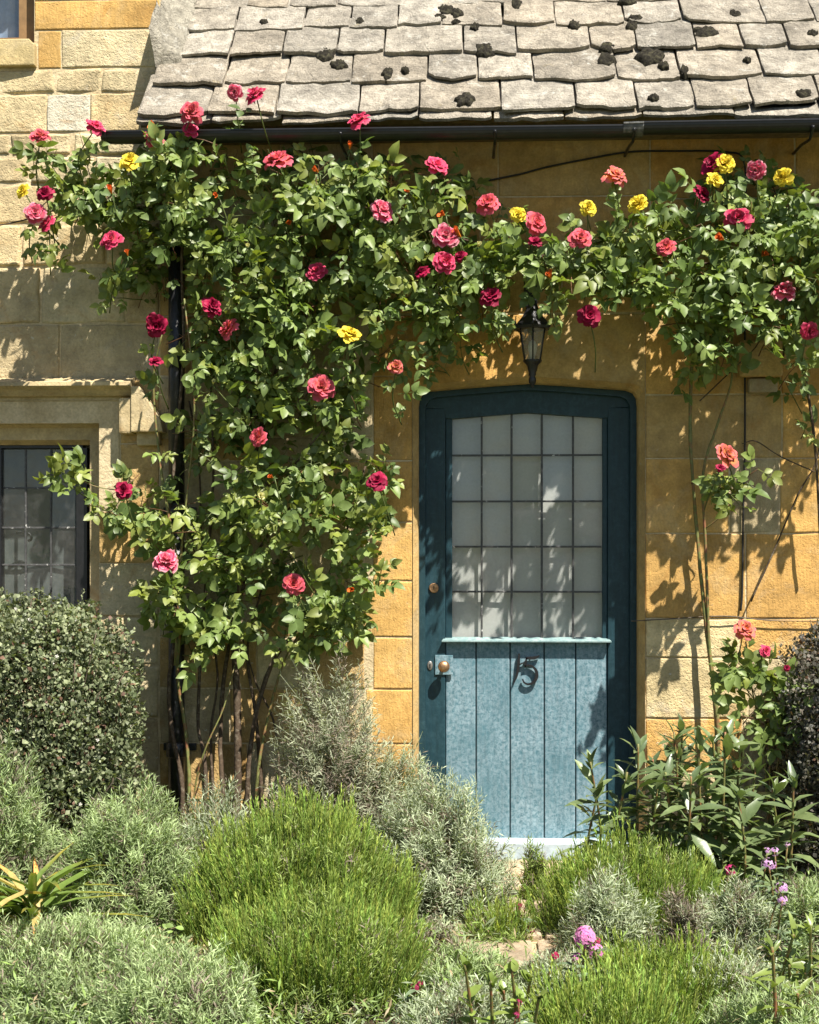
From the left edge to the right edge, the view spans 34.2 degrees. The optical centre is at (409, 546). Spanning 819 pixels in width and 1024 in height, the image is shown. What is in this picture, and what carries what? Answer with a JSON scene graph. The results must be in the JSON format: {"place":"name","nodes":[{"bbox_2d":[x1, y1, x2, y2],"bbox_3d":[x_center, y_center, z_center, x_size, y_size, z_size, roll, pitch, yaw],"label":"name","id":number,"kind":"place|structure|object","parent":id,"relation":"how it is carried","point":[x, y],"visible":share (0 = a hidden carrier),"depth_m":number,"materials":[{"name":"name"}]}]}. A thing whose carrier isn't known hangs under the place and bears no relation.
{"place":"outdoors","nodes":[
{"label":"outdoors","id":0,"kind":"place"},
{"bbox_2d":[117,926,215,965],"bbox_3d":[-0.745,1.411,4.502,0.575,0.193,0.617,0,0,41],"label":"dry straw","id":1,"kind":"object","parent":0,"point":[206,940],"visible":0.06,"depth_m":4.51,"materials":[{"name":"plant"}]},
{"bbox_2d":[452,859,658,972],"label":"path","id":2,"kind":"structure","parent":0,"point":[542,944],"depth_m":4.75,"materials":[{"name":"stone"}]},
{"label":"ground","id":3,"kind":"structure","parent":0,"visible":0},
{"bbox_2d":[0,0,818,874],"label":"stone cottage","id":4,"kind":"structure","parent":3,"relation":"on","point":[516,660],"depth_m":6.04,"materials":[{"name":"stone"}]},
{"bbox_2d":[0,0,36,67],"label":"window","id":5,"kind":"structure","parent":4,"relation":"in","point":[18,49],"depth_m":6.16,"materials":[{"name":"stone"}]},
{"bbox_2d":[0,377,166,626],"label":"window","id":6,"kind":"structure","parent":4,"relation":"in","point":[46,541],"depth_m":6.22,"materials":[{"name":"stone"}]},
{"bbox_2d":[419,384,636,859],"bbox_3d":[0.543,0.353,6.108,1.033,2.237,0.151,0,0,2],"label":"door","id":7,"kind":"structure","parent":4,"relation":"in","point":[528,495],"depth_m":6.14,"materials":[{"name":"teal paint"}]},
{"bbox_2d":[514,281,550,387],"bbox_3d":[0.538,-0.975,5.855,0.158,0.565,0.267,0,0,3],"label":"wall lantern","id":8,"kind":"object","parent":4,"relation":"attached to","point":[530,321],"depth_m":5.79,"materials":[{"name":"black metal"}]},
{"bbox_2d":[489,150,746,610],"bbox_3d":[0.903,-0.740,5.946,1.196,2.059,0.028,0,0,3],"label":"wall cable","id":9,"kind":"object","parent":4,"relation":"attached to","point":[745,172],"depth_m":5.93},
{"bbox_2d":[631,616,815,621],"bbox_3d":[1.574,0.326,5.919,1.166,0.034,0.020,0,0,3],"label":"training wire","id":10,"kind":"object","parent":4,"relation":"attached to","point":[725,616],"visible":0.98,"depth_m":5.92,"materials":[{"name":"grey metal"}]},
{"bbox_2d":[9,874,818,1023],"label":"flower bed","id":11,"kind":"object","parent":3,"relation":"on","point":[371,1020],"visible":0.02,"depth_m":4.11,"materials":[{"name":"soil"}]},
{"bbox_2d":[0,726,66,946],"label":"lavender bush","id":12,"kind":"object","parent":11,"relation":"on","point":[16,852],"visible":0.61,"depth_m":4.88,"materials":[{"name":"green plant"}]},
{"bbox_2d":[0,586,148,895],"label":"clipped shrub","id":13,"kind":"object","parent":11,"relation":"on","point":[46,661],"visible":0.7,"depth_m":5.34,"materials":[{"name":"green plant"}]},
{"bbox_2d":[0,841,154,947],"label":"strap leaved plant","id":14,"kind":"object","parent":11,"relation":"on","point":[37,894],"visible":0.75,"depth_m":4.61,"materials":[{"name":"green plant"}]},
{"bbox_2d":[0,900,201,1023],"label":"lavender bush","id":15,"kind":"object","parent":11,"relation":"on","point":[77,943],"visible":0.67,"depth_m":4.17,"materials":[{"name":"green plant"}]},
{"bbox_2d":[39,770,207,942],"bbox_3d":[-1.057,1.189,5.007,0.769,0.693,0.658,0,0,3],"label":"lavender bush","id":16,"kind":"object","parent":11,"relation":"on","point":[119,839],"visible":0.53,"depth_m":4.88,"materials":[{"name":"green plant"}]},
{"bbox_2d":[59,795,269,893],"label":"grass","id":17,"kind":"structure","parent":11,"relation":"on","point":[188,820],"depth_m":5.69,"materials":[{"name":"green plant"}]},
{"bbox_2d":[69,929,272,1023],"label":"lavender bush","id":18,"kind":"object","parent":11,"relation":"on","point":[171,988],"visible":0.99,"depth_m":3.78,"materials":[{"name":"green plant"}]},
{"bbox_2d":[145,772,254,929],"bbox_3d":[-0.758,1.201,5.211,0.611,0.651,0.541,0,0,3],"label":"lavender bush","id":19,"kind":"object","parent":11,"relation":"on","point":[191,826],"visible":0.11,"depth_m":5.18,"materials":[{"name":"green plant"}]},
{"bbox_2d":[0,84,575,828],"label":"climbing rose","id":20,"kind":"object","parent":11,"relation":"on","point":[466,272],"visible":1,"depth_m":5.72,"materials":[{"name":"green plant"}]},
{"bbox_2d":[168,776,426,964],"bbox_3d":[-0.399,1.166,4.752,0.931,0.735,0.840,0,0,3],"label":"lavender bush","id":21,"kind":"object","parent":11,"relation":"on","point":[269,855],"visible":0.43,"depth_m":4.60,"materials":[{"name":"green plant"}]},
{"bbox_2d":[199,862,431,1023],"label":"lavender bush","id":22,"kind":"object","parent":11,"relation":"on","point":[303,943],"visible":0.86,"depth_m":4.11,"materials":[{"name":"green plant"}]},
{"bbox_2d":[257,636,414,850],"bbox_3d":[-0.312,0.963,5.598,0.739,1.193,0.671,0,0,3],"label":"lavender bush","id":23,"kind":"object","parent":11,"relation":"on","point":[340,750],"visible":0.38,"depth_m":5.54,"materials":[{"name":"green plant"}]},
{"bbox_2d":[354,731,451,891],"bbox_3d":[-0.023,1.182,5.648,0.586,0.771,0.524,0,0,3],"label":"lavender bush","id":24,"kind":"object","parent":11,"relation":"on","point":[410,771],"visible":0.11,"depth_m":5.62,"materials":[{"name":"green plant"}]},
{"bbox_2d":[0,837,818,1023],"bbox_3d":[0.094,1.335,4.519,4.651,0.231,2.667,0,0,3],"label":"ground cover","id":25,"kind":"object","parent":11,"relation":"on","point":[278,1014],"visible":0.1,"depth_m":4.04,"materials":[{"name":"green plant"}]},
{"bbox_2d":[391,979,438,1022],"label":"flowering plant","id":26,"kind":"object","parent":11,"relation":"on","point":[412,990],"visible":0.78,"depth_m":3.85,"materials":[{"name":"green plant"}]},
{"bbox_2d":[413,912,465,961],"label":"lavender bush","id":27,"kind":"object","parent":11,"relation":"on","point":[441,935],"visible":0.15,"depth_m":4.71,"materials":[{"name":"green plant"}]},
{"bbox_2d":[364,758,524,931],"bbox_3d":[0.129,1.174,5.137,0.680,0.724,0.579,0,0,22],"label":"lavender bush","id":28,"kind":"object","parent":11,"relation":"on","point":[455,856],"visible":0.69,"depth_m":5.05,"materials":[{"name":"green plant"}]},
{"bbox_2d":[391,972,530,1023],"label":"lavender bush","id":29,"kind":"object","parent":11,"relation":"on","point":[453,1008],"visible":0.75,"depth_m":3.73,"materials":[{"name":"green plant"}]},
{"bbox_2d":[415,928,523,1003],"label":"lavender bush","id":30,"kind":"object","parent":11,"relation":"on","point":[490,959],"visible":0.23,"depth_m":4.21,"materials":[{"name":"green plant"}]},
{"bbox_2d":[460,881,537,943],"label":"herb tuft","id":31,"kind":"object","parent":11,"relation":"on","point":[516,923],"visible":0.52,"depth_m":4.79,"materials":[{"name":"green plant"}]},
{"bbox_2d":[458,955,546,1023],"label":"leafy plant","id":32,"kind":"object","parent":11,"relation":"on","point":[470,993],"visible":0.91,"depth_m":3.58,"materials":[{"name":"green plant"}]},
{"bbox_2d":[512,999,534,1023],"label":"flowering plant","id":33,"kind":"object","parent":11,"relation":"on","point":[516,1019],"visible":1,"depth_m":3.50,"materials":[{"name":"green plant"}]},
{"bbox_2d":[512,903,535,934],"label":"flowering plant","id":34,"kind":"object","parent":11,"relation":"on","point":[528,926],"visible":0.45,"depth_m":4.82,"materials":[{"name":"green plant"}]},
{"bbox_2d":[513,832,553,900],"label":"lavender sprig","id":35,"kind":"object","parent":11,"relation":"on","point":[532,863],"visible":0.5,"depth_m":5.34,"materials":[{"name":"green plant"}]},
{"bbox_2d":[499,942,591,1011],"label":"lavender bush","id":36,"kind":"object","parent":11,"relation":"on","point":[545,961],"visible":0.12,"depth_m":4.21,"materials":[{"name":"green plant"}]},
{"bbox_2d":[536,937,608,1005],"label":"flowering plant","id":37,"kind":"object","parent":11,"relation":"on","point":[557,954],"visible":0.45,"depth_m":4.04,"materials":[{"name":"green plant"}]},
{"bbox_2d":[557,925,610,999],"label":"flowering plant","id":38,"kind":"object","parent":11,"relation":"on","point":[590,933],"visible":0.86,"depth_m":3.99,"materials":[{"name":"pink plant"}]},
{"bbox_2d":[557,748,628,861],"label":"leafy plant","id":39,"kind":"object","parent":11,"relation":"on","point":[597,791],"visible":0.53,"depth_m":5.38,"materials":[{"name":"green plant"}]},
{"bbox_2d":[549,847,660,964],"bbox_3d":[0.690,1.282,4.557,0.428,0.504,0.386,0,0,3],"label":"lavender bush","id":40,"kind":"object","parent":11,"relation":"on","point":[602,910],"visible":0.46,"depth_m":4.50,"materials":[{"name":"green plant"}]},
{"bbox_2d":[515,941,709,1023],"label":"lavender bush","id":41,"kind":"object","parent":11,"relation":"on","point":[609,1002],"visible":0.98,"depth_m":3.66,"materials":[{"name":"green plant"}]},
{"bbox_2d":[512,808,749,941],"bbox_3d":[0.822,1.254,4.907,0.786,0.551,0.776,0,0,28],"label":"lavender bush","id":42,"kind":"object","parent":11,"relation":"on","point":[650,873],"visible":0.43,"depth_m":4.84,"materials":[{"name":"green plant"}]},
{"bbox_2d":[577,921,748,1023],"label":"lavender bush","id":43,"kind":"object","parent":11,"relation":"on","point":[669,962],"visible":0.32,"depth_m":3.98,"materials":[{"name":"green plant"}]},
{"bbox_2d":[536,145,818,860],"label":"climbing rose","id":44,"kind":"object","parent":11,"relation":"on","point":[774,244],"visible":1,"depth_m":5.58,"materials":[{"name":"green plant"}]},
{"bbox_2d":[646,878,716,965],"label":"lavender bush","id":45,"kind":"object","parent":11,"relation":"on","point":[677,916],"visible":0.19,"depth_m":4.17,"materials":[{"name":"green plant"}]},
{"bbox_2d":[577,712,818,908],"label":"leafy shrub","id":46,"kind":"object","parent":11,"relation":"on","point":[738,814],"visible":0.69,"depth_m":5.15,"materials":[{"name":"green plant"}]},
{"bbox_2d":[714,864,735,913],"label":"flowering plant","id":47,"kind":"object","parent":11,"relation":"on","point":[727,872],"visible":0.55,"depth_m":4.60,"materials":[{"name":"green plant"}]},
{"bbox_2d":[683,944,799,1018],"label":"lavender bush","id":48,"kind":"object","parent":11,"relation":"on","point":[746,971],"visible":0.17,"depth_m":3.98,"materials":[{"name":"green plant"}]},
{"bbox_2d":[692,869,797,975],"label":"lavender bush","id":49,"kind":"object","parent":11,"relation":"on","point":[746,912],"visible":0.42,"depth_m":4.49,"materials":[{"name":"green plant"}]},
{"bbox_2d":[694,973,818,1023],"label":"lavender bush","id":50,"kind":"object","parent":11,"relation":"on","point":[743,1005],"visible":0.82,"depth_m":3.71,"materials":[{"name":"green plant"}]},
{"bbox_2d":[707,620,818,880],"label":"rose bush","id":51,"kind":"object","parent":11,"relation":"on","point":[747,673],"visible":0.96,"depth_m":5.57,"materials":[{"name":"green plant"}]},
{"bbox_2d":[749,842,804,941],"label":"flowering plant","id":52,"kind":"object","parent":11,"relation":"on","point":[765,865],"visible":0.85,"depth_m":4.55,"materials":[{"name":"green plant"}]},
{"bbox_2d":[738,910,818,1023],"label":"leafy plant","id":53,"kind":"object","parent":11,"relation":"on","point":[805,967],"visible":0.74,"depth_m":3.84,"materials":[{"name":"green plant"}]},
{"bbox_2d":[763,882,804,973],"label":"flowering plant","id":54,"kind":"object","parent":11,"relation":"on","point":[776,905],"visible":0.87,"depth_m":4.40,"materials":[{"name":"green plant"}]},
{"bbox_2d":[755,864,818,978],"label":"lavender bush","id":55,"kind":"object","parent":11,"relation":"on","point":[801,903],"visible":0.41,"depth_m":4.52,"materials":[{"name":"green plant"}]},
{"bbox_2d":[760,612,818,882],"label":"clipped shrub","id":56,"kind":"object","parent":11,"relation":"on","point":[802,757],"visible":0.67,"depth_m":5.48,"materials":[{"name":"green plant"}]}
]}

